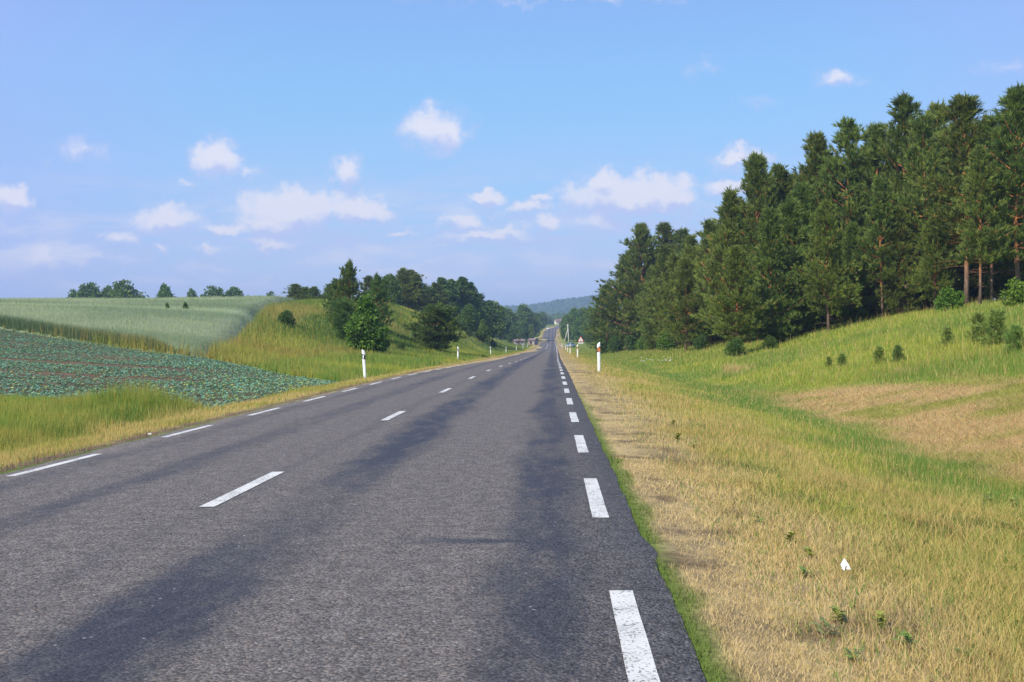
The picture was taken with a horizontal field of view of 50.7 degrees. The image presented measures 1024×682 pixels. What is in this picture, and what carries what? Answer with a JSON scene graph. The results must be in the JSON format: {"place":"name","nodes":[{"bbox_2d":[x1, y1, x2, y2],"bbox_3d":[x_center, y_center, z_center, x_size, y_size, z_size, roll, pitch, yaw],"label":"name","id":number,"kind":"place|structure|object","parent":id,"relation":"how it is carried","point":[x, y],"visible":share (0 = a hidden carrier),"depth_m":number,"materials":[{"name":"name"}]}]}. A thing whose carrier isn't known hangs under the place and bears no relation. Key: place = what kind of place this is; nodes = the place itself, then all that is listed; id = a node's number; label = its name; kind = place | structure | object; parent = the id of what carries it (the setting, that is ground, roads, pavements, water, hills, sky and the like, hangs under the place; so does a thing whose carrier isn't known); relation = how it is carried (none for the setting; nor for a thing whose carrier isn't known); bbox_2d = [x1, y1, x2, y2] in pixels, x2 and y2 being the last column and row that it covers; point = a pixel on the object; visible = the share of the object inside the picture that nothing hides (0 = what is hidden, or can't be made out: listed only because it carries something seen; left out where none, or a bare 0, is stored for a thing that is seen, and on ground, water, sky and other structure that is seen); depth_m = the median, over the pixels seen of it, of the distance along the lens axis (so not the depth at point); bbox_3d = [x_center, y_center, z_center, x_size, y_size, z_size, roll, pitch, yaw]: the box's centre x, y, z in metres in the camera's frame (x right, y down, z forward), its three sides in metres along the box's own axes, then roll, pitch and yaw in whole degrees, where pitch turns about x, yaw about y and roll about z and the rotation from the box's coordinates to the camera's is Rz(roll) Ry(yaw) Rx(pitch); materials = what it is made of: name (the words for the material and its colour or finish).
{"place":"outdoors","nodes":[
{"label":"outdoors","id":0,"kind":"place"},
{"bbox_2d":[0,325,706,681],"bbox_3d":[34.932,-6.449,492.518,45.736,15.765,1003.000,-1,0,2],"label":"road","id":1,"kind":"structure","parent":0,"point":[454,533],"depth_m":7.25,"materials":[{"name":"grey asphalt"}]},
{"bbox_2d":[8,364,466,475],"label":"edge line marking","id":2,"kind":"object","parent":1,"relation":"on","point":[48,466],"visible":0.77,"depth_m":14.35,"materials":[{"name":"paint"}]},
{"bbox_2d":[199,344,547,506],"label":"line marking","id":3,"kind":"object","parent":1,"relation":"on","point":[235,492],"visible":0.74,"depth_m":10.39,"materials":[{"name":"paint"}]},
{"bbox_2d":[555,343,659,681],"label":"edge line marking","id":4,"kind":"object","parent":1,"relation":"on","point":[640,666],"visible":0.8,"depth_m":5.33,"materials":[{"name":"paint"}]},
{"bbox_2d":[0,294,1023,681],"bbox_3d":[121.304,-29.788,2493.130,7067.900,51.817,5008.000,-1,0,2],"label":"ground","id":5,"kind":"structure","parent":0,"point":[668,553],"depth_m":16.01,"materials":[{"name":"green plant"}]},
{"bbox_2d":[74,281,108,298],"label":"leafy tree","id":6,"kind":"object","parent":5,"relation":"on","point":[92,290],"visible":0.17,"depth_m":332.60,"materials":[{"name":"green plant"}]},
{"bbox_2d":[107,279,148,298],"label":"leafy tree","id":7,"kind":"object","parent":5,"relation":"on","point":[120,290],"visible":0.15,"depth_m":327.55,"materials":[{"name":"green plant"}]},
{"bbox_2d":[0,294,293,357],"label":"rye field","id":8,"kind":"structure","parent":5,"relation":"on","point":[200,321],"depth_m":87.27,"materials":[{"name":"plant"}]},
{"bbox_2d":[155,283,175,298],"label":"leafy tree","id":9,"kind":"object","parent":5,"relation":"on","point":[163,292],"visible":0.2,"depth_m":318.16,"materials":[{"name":"green plant"}]},
{"bbox_2d":[0,329,338,407],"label":"leaf crop","id":10,"kind":"object","parent":5,"relation":"on","point":[244,380],"visible":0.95,"depth_m":46.00,"materials":[{"name":"green plant"}]},
{"bbox_2d":[196,285,224,297],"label":"leafy tree","id":11,"kind":"object","parent":5,"relation":"on","point":[212,291],"visible":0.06,"depth_m":352.95,"materials":[{"name":"green plant"}]},
{"bbox_2d":[223,287,248,296],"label":"leafy tree","id":12,"kind":"object","parent":5,"relation":"on","point":[234,291],"visible":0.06,"depth_m":351.25,"materials":[{"name":"green plant"}]},
{"bbox_2d":[0,298,535,471],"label":"meadow grass","id":13,"kind":"structure","parent":5,"relation":"on","point":[31,427],"depth_m":46.52,"materials":[{"name":"green plant"}]},
{"bbox_2d":[276,310,295,327],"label":"shrub","id":14,"kind":"object","parent":5,"relation":"on","point":[287,318],"visible":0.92,"depth_m":101.59,"materials":[{"name":"green plant"}]},
{"bbox_2d":[278,283,315,300],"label":"leafy tree","id":15,"kind":"object","parent":5,"relation":"on","point":[295,291],"visible":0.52,"depth_m":190.81,"materials":[{"name":"green plant"}]},
{"bbox_2d":[302,286,326,299],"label":"leafy tree","id":16,"kind":"object","parent":5,"relation":"on","point":[313,290],"visible":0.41,"depth_m":196.07,"materials":[{"name":"green plant"}]},
{"bbox_2d":[317,278,351,317],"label":"pine tree","id":17,"kind":"object","parent":5,"relation":"on","point":[335,288],"visible":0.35,"depth_m":116.40,"materials":[{"name":"green plant"}]},
{"bbox_2d":[323,297,358,339],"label":"pine tree","id":18,"kind":"object","parent":5,"relation":"on","point":[342,317],"visible":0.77,"depth_m":104.06,"materials":[{"name":"green plant"}]},
{"bbox_2d":[328,258,375,318],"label":"pine tree","id":19,"kind":"object","parent":5,"relation":"on","point":[348,283],"visible":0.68,"depth_m":112.36,"materials":[{"name":"green plant"}]},
{"bbox_2d":[355,275,372,295],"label":"pine tree","id":20,"kind":"object","parent":5,"relation":"on","point":[366,278],"visible":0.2,"depth_m":205.72,"materials":[{"name":"green plant"}]},
{"bbox_2d":[342,293,390,352],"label":"leafy tree","id":21,"kind":"object","parent":5,"relation":"on","point":[363,327],"visible":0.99,"depth_m":93.70,"materials":[{"name":"green plant"}]},
{"bbox_2d":[354,271,397,326],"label":"pine tree","id":22,"kind":"object","parent":5,"relation":"on","point":[378,290],"visible":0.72,"depth_m":122.25,"materials":[{"name":"green plant"}]},
{"bbox_2d":[381,273,403,304],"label":"leafy tree","id":23,"kind":"object","parent":5,"relation":"on","point":[391,282],"visible":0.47,"depth_m":204.75,"materials":[{"name":"green plant"}]},
{"bbox_2d":[395,267,423,309],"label":"pine tree","id":24,"kind":"object","parent":5,"relation":"on","point":[403,278],"visible":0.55,"depth_m":212.26,"materials":[{"name":"green plant"}]},
{"bbox_2d":[406,273,435,312],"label":"pine tree","id":25,"kind":"object","parent":5,"relation":"on","point":[416,278],"visible":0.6,"depth_m":215.19,"materials":[{"name":"green plant"}]},
{"bbox_2d":[404,269,440,311],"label":"pine tree","id":26,"kind":"object","parent":5,"relation":"on","point":[410,271],"visible":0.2,"depth_m":219.93,"materials":[{"name":"green plant"}]},
{"bbox_2d":[401,301,467,350],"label":"leafy tree","id":27,"kind":"object","parent":5,"relation":"on","point":[442,334],"visible":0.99,"depth_m":123.48,"materials":[{"name":"green plant"}]},
{"bbox_2d":[431,281,457,315],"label":"tree","id":28,"kind":"object","parent":5,"relation":"on","point":[437,286],"visible":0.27,"depth_m":232.04,"materials":[{"name":"green plant"}]},
{"bbox_2d":[436,277,454,316],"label":"leafy tree","id":29,"kind":"object","parent":5,"relation":"on","point":[442,281],"visible":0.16,"depth_m":240.22,"materials":[{"name":"green plant"}]},
{"bbox_2d":[445,281,460,320],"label":"leafy tree","id":30,"kind":"object","parent":5,"relation":"on","point":[455,298],"visible":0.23,"depth_m":245.11,"materials":[{"name":"green plant"}]},
{"bbox_2d":[456,276,476,309],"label":"leafy tree","id":31,"kind":"object","parent":5,"relation":"on","point":[463,290],"visible":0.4,"depth_m":251.78,"materials":[{"name":"green plant"}]},
{"bbox_2d":[457,303,480,332],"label":"leafy tree","id":32,"kind":"object","parent":5,"relation":"on","point":[469,313],"visible":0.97,"depth_m":224.54,"materials":[{"name":"green plant"}]},
{"bbox_2d":[466,282,482,324],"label":"leafy tree","id":33,"kind":"object","parent":5,"relation":"on","point":[470,285],"visible":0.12,"depth_m":261.60,"materials":[{"name":"green plant"}]},
{"bbox_2d":[476,319,491,342],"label":"leafy tree","id":34,"kind":"object","parent":5,"relation":"on","point":[483,332],"visible":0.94,"depth_m":237.85,"materials":[{"name":"green plant"}]},
{"bbox_2d":[485,300,502,337],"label":"leafy tree","id":35,"kind":"object","parent":5,"relation":"on","point":[493,315],"visible":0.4,"depth_m":289.58,"materials":[{"name":"green plant"}]},
{"bbox_2d":[492,300,508,339],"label":"leafy tree","id":36,"kind":"object","parent":5,"relation":"on","point":[500,312],"visible":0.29,"depth_m":304.37,"materials":[{"name":"green plant"}]},
{"bbox_2d":[504,321,517,341],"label":"leafy tree","id":37,"kind":"object","parent":5,"relation":"on","point":[511,330],"visible":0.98,"depth_m":399.53,"materials":[{"name":"green plant"}]},
{"bbox_2d":[504,307,520,340],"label":"leafy tree","id":38,"kind":"object","parent":5,"relation":"on","point":[509,314],"visible":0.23,"depth_m":428.48,"materials":[{"name":"green plant"}]},
{"bbox_2d":[515,303,534,329],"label":"leafy tree","id":39,"kind":"object","parent":5,"relation":"on","point":[523,311],"visible":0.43,"depth_m":468.89,"materials":[{"name":"green plant"}]},
{"bbox_2d":[519,320,530,341],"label":"leafy tree","id":40,"kind":"object","parent":5,"relation":"on","point":[524,326],"visible":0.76,"depth_m":443.92,"materials":[{"name":"green plant"}]},
{"bbox_2d":[505,294,620,323],"bbox_3d":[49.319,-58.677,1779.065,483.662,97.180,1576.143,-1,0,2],"label":"distant wood","id":41,"kind":"object","parent":5,"relation":"on","point":[557,309],"visible":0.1,"depth_m":2199.03,"materials":[{"name":"plant"}]},
{"bbox_2d":[563,307,579,340],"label":"leafy tree","id":42,"kind":"object","parent":5,"relation":"on","point":[570,317],"visible":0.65,"depth_m":452.33,"materials":[{"name":"green plant"}]},
{"bbox_2d":[572,318,584,341],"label":"leafy tree","id":43,"kind":"object","parent":5,"relation":"on","point":[577,334],"visible":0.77,"depth_m":398.72,"materials":[{"name":"green plant"}]},
{"bbox_2d":[594,338,609,353],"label":"shrub","id":44,"kind":"object","parent":5,"relation":"on","point":[603,348],"visible":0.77,"depth_m":177.18,"materials":[{"name":"green plant"}]},
{"bbox_2d":[579,284,636,351],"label":"pine tree","id":45,"kind":"object","parent":5,"relation":"on","point":[594,326],"visible":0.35,"depth_m":190.41,"materials":[{"name":"green plant"}]},
{"bbox_2d":[583,253,646,349],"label":"pine tree","id":46,"kind":"object","parent":5,"relation":"on","point":[611,306],"visible":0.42,"depth_m":180.90,"materials":[{"name":"green plant"}]},
{"bbox_2d":[607,335,624,352],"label":"shrub","id":47,"kind":"object","parent":5,"relation":"on","point":[615,344],"visible":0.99,"depth_m":171.09,"materials":[{"name":"green plant"}]},
{"bbox_2d":[599,221,661,332],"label":"pine tree","id":48,"kind":"object","parent":5,"relation":"on","point":[643,241],"visible":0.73,"depth_m":174.12,"materials":[{"name":"green plant"}]},
{"bbox_2d":[624,335,638,350],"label":"shrub","id":49,"kind":"object","parent":5,"relation":"on","point":[631,340],"visible":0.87,"depth_m":164.05,"materials":[{"name":"green plant"}]},
{"bbox_2d":[635,291,662,348],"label":"pine tree","id":50,"kind":"object","parent":5,"relation":"on","point":[643,336],"visible":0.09,"depth_m":149.26,"materials":[{"name":"green plant"}]},
{"bbox_2d":[631,243,674,344],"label":"pine tree","id":51,"kind":"object","parent":5,"relation":"on","point":[663,253],"visible":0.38,"depth_m":141.69,"materials":[{"name":"green plant"}]},
{"bbox_2d":[639,221,682,282],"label":"pine tree","id":52,"kind":"object","parent":5,"relation":"on","point":[664,229],"visible":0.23,"depth_m":176.56,"materials":[{"name":"green plant"}]},
{"bbox_2d":[645,252,684,346],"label":"pine tree","id":53,"kind":"object","parent":5,"relation":"on","point":[666,276],"visible":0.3,"depth_m":131.88,"materials":[{"name":"green plant"}]},
{"bbox_2d":[655,331,677,350],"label":"shrub","id":54,"kind":"object","parent":5,"relation":"on","point":[666,343],"visible":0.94,"depth_m":126.91,"materials":[{"name":"green plant"}]},
{"bbox_2d":[654,227,695,258],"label":"pine tree","id":55,"kind":"object","parent":5,"relation":"on","point":[680,236],"visible":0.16,"depth_m":174.67,"materials":[{"name":"green plant"}]},
{"bbox_2d":[659,244,698,345],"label":"pine tree","id":56,"kind":"object","parent":5,"relation":"on","point":[687,251],"visible":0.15,"depth_m":125.39,"materials":[{"name":"green plant"}]},
{"bbox_2d":[653,257,709,351],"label":"pine tree","id":57,"kind":"object","parent":5,"relation":"on","point":[685,284],"visible":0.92,"depth_m":108.87,"materials":[{"name":"green plant"}]},
{"bbox_2d":[665,233,698,285],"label":"pine tree","id":58,"kind":"object","parent":5,"relation":"on","point":[691,240],"visible":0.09,"depth_m":135.68,"materials":[{"name":"green plant"}]},
{"bbox_2d":[692,334,707,349],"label":"shrub","id":59,"kind":"object","parent":5,"relation":"on","point":[700,342],"visible":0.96,"depth_m":107.01,"materials":[{"name":"green plant"}]},
{"bbox_2d":[676,218,727,343],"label":"pine tree","id":60,"kind":"object","parent":5,"relation":"on","point":[708,226],"visible":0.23,"depth_m":116.72,"materials":[{"name":"green plant"}]},
{"bbox_2d":[686,185,778,342],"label":"pine tree","id":61,"kind":"object","parent":5,"relation":"on","point":[728,215],"visible":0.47,"depth_m":96.86,"materials":[{"name":"green plant"}]},
{"bbox_2d":[723,338,745,357],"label":"shrub","id":62,"kind":"object","parent":5,"relation":"on","point":[735,346],"visible":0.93,"depth_m":77.27,"materials":[{"name":"green plant"}]},
{"bbox_2d":[699,244,786,341],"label":"pine tree","id":63,"kind":"object","parent":5,"relation":"on","point":[737,273],"visible":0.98,"depth_m":78.91,"materials":[{"name":"green plant"}]},
{"bbox_2d":[703,149,782,339],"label":"pine tree","id":64,"kind":"object","parent":5,"relation":"on","point":[757,193],"visible":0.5,"depth_m":95.49,"materials":[{"name":"green plant"}]},
{"bbox_2d":[723,204,815,342],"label":"pine tree","id":65,"kind":"object","parent":5,"relation":"on","point":[772,256],"visible":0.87,"depth_m":82.56,"materials":[{"name":"green plant"}]},
{"bbox_2d":[762,335,777,348],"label":"shrub","id":66,"kind":"object","parent":5,"relation":"on","point":[768,343],"visible":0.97,"depth_m":78.13,"materials":[{"name":"green plant"}]},
{"bbox_2d":[750,162,807,281],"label":"pine tree","id":67,"kind":"object","parent":5,"relation":"on","point":[780,174],"visible":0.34,"depth_m":98.76,"materials":[{"name":"green plant"}]},
{"bbox_2d":[747,196,825,337],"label":"pine tree","id":68,"kind":"object","parent":5,"relation":"on","point":[793,229],"visible":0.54,"depth_m":86.17,"materials":[{"name":"green plant"}]},
{"bbox_2d":[777,179,841,329],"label":"pine tree","id":69,"kind":"object","parent":5,"relation":"on","point":[804,193],"visible":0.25,"depth_m":88.67,"materials":[{"name":"green plant"}]},
{"bbox_2d":[774,130,861,321],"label":"pine tree","id":70,"kind":"object","parent":5,"relation":"on","point":[816,145],"visible":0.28,"depth_m":96.38,"materials":[{"name":"green plant"}]},
{"bbox_2d":[782,199,865,330],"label":"pine tree","id":71,"kind":"object","parent":5,"relation":"on","point":[827,235],"visible":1,"depth_m":79.70,"materials":[{"name":"green plant"}]},
{"bbox_2d":[828,605,847,622],"bbox_3d":[1.675,1.404,5.544,0.094,0.088,0.087,-1,0,30],"label":"weed plant","id":72,"kind":"object","parent":5,"relation":"on","point":[838,612],"visible":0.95,"depth_m":5.54,"materials":[{"name":"green plant"}]},
{"bbox_2d":[809,116,873,319],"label":"pine tree","id":73,"kind":"object","parent":5,"relation":"on","point":[844,137],"visible":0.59,"depth_m":94.21,"materials":[{"name":"green plant"}]},
{"bbox_2d":[823,219,886,322],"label":"pine tree","id":74,"kind":"object","parent":5,"relation":"on","point":[851,229],"visible":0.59,"depth_m":84.61,"materials":[{"name":"green plant"}]},
{"bbox_2d":[851,232,888,319],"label":"pine tree","id":75,"kind":"object","parent":5,"relation":"on","point":[872,310],"visible":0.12,"depth_m":86.66,"materials":[{"name":"green plant"}]},
{"bbox_2d":[832,120,911,315],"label":"pine tree","id":76,"kind":"object","parent":5,"relation":"on","point":[874,132],"visible":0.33,"depth_m":93.33,"materials":[{"name":"green plant"}]},
{"bbox_2d":[848,176,910,316],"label":"pine tree","id":77,"kind":"object","parent":5,"relation":"on","point":[879,214],"visible":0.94,"depth_m":82.69,"materials":[{"name":"green plant"}]},
{"bbox_2d":[871,345,887,363],"bbox_3d":[16.077,0.616,47.435,0.756,0.998,0.820,-1,0,-11],"label":"young pine","id":78,"kind":"object","parent":5,"relation":"on","point":[879,352],"visible":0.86,"depth_m":47.38,"materials":[{"name":"green plant"}]},
{"bbox_2d":[853,164,933,311],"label":"pine tree","id":79,"kind":"object","parent":5,"relation":"on","point":[919,293],"visible":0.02,"depth_m":92.87,"materials":[{"name":"green plant"}]},
{"bbox_2d":[847,89,945,311],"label":"pine tree","id":80,"kind":"object","parent":5,"relation":"on","point":[904,108],"visible":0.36,"depth_m":90.34,"materials":[{"name":"green plant"}]},
{"bbox_2d":[873,204,924,314],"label":"pine tree","id":81,"kind":"object","parent":5,"relation":"on","point":[894,290],"visible":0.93,"depth_m":82.35,"materials":[{"name":"green plant"}]},
{"bbox_2d":[891,344,906,363],"bbox_3d":[16.195,0.561,45.395,0.820,0.998,0.756,-1,0,36],"label":"young pine","id":82,"kind":"object","parent":5,"relation":"on","point":[898,350],"visible":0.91,"depth_m":45.35,"materials":[{"name":"green plant"}]},
{"bbox_2d":[870,110,961,308],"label":"pine tree","id":83,"kind":"object","parent":5,"relation":"on","point":[922,129],"visible":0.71,"depth_m":84.28,"materials":[{"name":"green plant"}]},
{"bbox_2d":[893,211,963,310],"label":"pine tree","id":84,"kind":"object","parent":5,"relation":"on","point":[934,241],"visible":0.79,"depth_m":78.55,"materials":[{"name":"green plant"}]},
{"bbox_2d":[891,99,977,304],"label":"pine tree","id":85,"kind":"object","parent":5,"relation":"on","point":[933,107],"visible":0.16,"depth_m":88.28,"materials":[{"name":"green plant"}]},
{"bbox_2d":[939,326,958,344],"bbox_3d":[19.442,-0.209,48.350,0.875,1.064,0.806,-1,0,1],"label":"young pine","id":86,"kind":"object","parent":5,"relation":"on","point":[947,330],"visible":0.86,"depth_m":48.21,"materials":[{"name":"green plant"}]},
{"bbox_2d":[933,286,965,312],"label":"shrub","id":87,"kind":"object","parent":5,"relation":"on","point":[949,298],"visible":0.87,"depth_m":70.82,"materials":[{"name":"green plant"}]},
{"bbox_2d":[919,192,994,300],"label":"pine tree","id":88,"kind":"object","parent":5,"relation":"on","point":[972,280],"visible":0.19,"depth_m":81.98,"materials":[{"name":"green plant"}]},
{"bbox_2d":[907,91,1022,304],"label":"pine tree","id":89,"kind":"object","parent":5,"relation":"on","point":[959,110],"visible":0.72,"depth_m":75.47,"materials":[{"name":"green plant"}]},
{"bbox_2d":[952,127,997,300],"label":"pine tree","id":90,"kind":"object","parent":5,"relation":"on","point":[972,289],"visible":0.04,"depth_m":93.69,"materials":[{"name":"green plant"}]},
{"bbox_2d":[964,311,991,342],"bbox_3d":[20.065,-0.576,46.261,1.210,1.596,1.313,-1,0,-7],"label":"young pine","id":91,"kind":"object","parent":5,"relation":"on","point":[976,330],"visible":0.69,"depth_m":46.17,"materials":[{"name":"green plant"}]},
{"bbox_2d":[943,144,1018,304],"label":"pine tree","id":92,"kind":"object","parent":5,"relation":"on","point":[976,181],"visible":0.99,"depth_m":70.46,"materials":[{"name":"green plant"}]},
{"bbox_2d":[958,111,1023,300],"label":"pine tree","id":93,"kind":"object","parent":5,"relation":"on","point":[993,123],"visible":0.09,"depth_m":78.51,"materials":[{"name":"green plant"}]},
{"bbox_2d":[973,306,1012,346],"bbox_3d":[19.364,-0.520,43.389,1.586,1.929,1.462,-1,0,-34],"label":"young pine","id":94,"kind":"object","parent":5,"relation":"on","point":[996,319],"visible":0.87,"depth_m":43.20,"materials":[{"name":"green plant"}]},
{"bbox_2d":[964,81,1023,284],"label":"pine tree","id":95,"kind":"object","parent":5,"relation":"on","point":[1012,101],"visible":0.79,"depth_m":71.47,"materials":[{"name":"green plant"}]},
{"bbox_2d":[974,226,1021,297],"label":"pine tree","id":96,"kind":"object","parent":5,"relation":"on","point":[999,280],"visible":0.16,"depth_m":82.15,"materials":[{"name":"green plant"}]},
{"bbox_2d":[989,185,1023,281],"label":"pine tree","id":97,"kind":"object","parent":5,"relation":"on","point":[1003,260],"visible":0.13,"depth_m":78.62,"materials":[{"name":"green plant"}]},
{"bbox_2d":[993,195,1023,282],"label":"pine tree","id":98,"kind":"object","parent":5,"relation":"on","point":[1008,269],"visible":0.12,"depth_m":80.56,"materials":[{"name":"green plant"}]},
{"bbox_2d":[999,276,1023,306],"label":"shrub","id":99,"kind":"object","parent":5,"relation":"on","point":[1016,292],"visible":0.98,"depth_m":58.87,"materials":[{"name":"green plant"}]},
{"bbox_2d":[1001,322,1023,352],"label":"young pine","id":100,"kind":"object","parent":5,"relation":"on","point":[1014,333],"visible":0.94,"depth_m":39.28,"materials":[{"name":"green plant"}]},
{"bbox_2d":[0,0,1023,305],"label":"sky","id":101,"kind":"structure","parent":0,"point":[510,148],"materials":[{"name":"blue"}]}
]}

